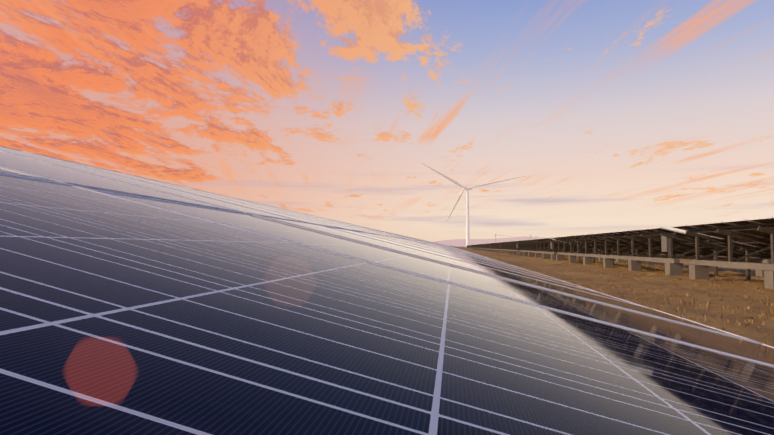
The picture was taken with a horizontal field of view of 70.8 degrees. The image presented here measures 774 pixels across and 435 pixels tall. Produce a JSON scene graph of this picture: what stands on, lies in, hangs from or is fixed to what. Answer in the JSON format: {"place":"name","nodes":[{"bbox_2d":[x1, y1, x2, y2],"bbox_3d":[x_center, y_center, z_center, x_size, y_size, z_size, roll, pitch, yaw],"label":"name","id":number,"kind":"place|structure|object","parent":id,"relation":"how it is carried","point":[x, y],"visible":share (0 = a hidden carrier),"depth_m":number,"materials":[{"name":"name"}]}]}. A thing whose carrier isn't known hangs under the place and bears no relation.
{"place":"outdoors","nodes":[
{"label":"outdoors","id":0,"kind":"place"},
{"bbox_2d":[0,146,773,434],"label":"solar panels","id":1,"kind":"object","parent":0,"point":[133,305],"visible":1,"depth_m":0.36,"materials":[{"name":"glass"}]},
{"bbox_2d":[0,0,773,241],"label":"sky","id":2,"kind":"structure","parent":0,"point":[614,115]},
{"bbox_2d":[435,237,754,246],"bbox_3d":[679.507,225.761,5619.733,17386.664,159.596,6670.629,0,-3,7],"label":"distant hills","id":3,"kind":"structure","parent":0,"point":[458,242],"depth_m":8870.68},
{"bbox_2d":[457,247,773,346],"bbox_3d":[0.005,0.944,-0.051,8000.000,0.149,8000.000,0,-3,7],"label":"ground","id":4,"kind":"structure","parent":0,"point":[728,298],"depth_m":12.34,"materials":[{"name":"brown soil"}]},
{"bbox_2d":[420,162,524,246],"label":"wind turbine","id":5,"kind":"object","parent":4,"relation":"on","point":[468,188],"visible":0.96,"depth_m":673.01,"materials":[{"name":"white metal"}]},
{"bbox_2d":[471,223,773,288],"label":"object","id":6,"kind":"object","parent":4,"relation":"on","point":[703,265],"visible":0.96,"depth_m":19.25,"materials":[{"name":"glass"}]},
{"bbox_2d":[474,216,773,257],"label":"solar panels","id":7,"kind":"object","parent":6,"relation":"on","point":[758,233],"visible":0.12,"depth_m":17.17,"materials":[{"name":"black glass"}]},
{"bbox_2d":[487,253,773,344],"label":"dry grass tufts","id":8,"kind":"object","parent":4,"relation":"on","point":[733,311],"visible":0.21,"depth_m":9.92,"materials":[{"name":"plant"}]}
]}

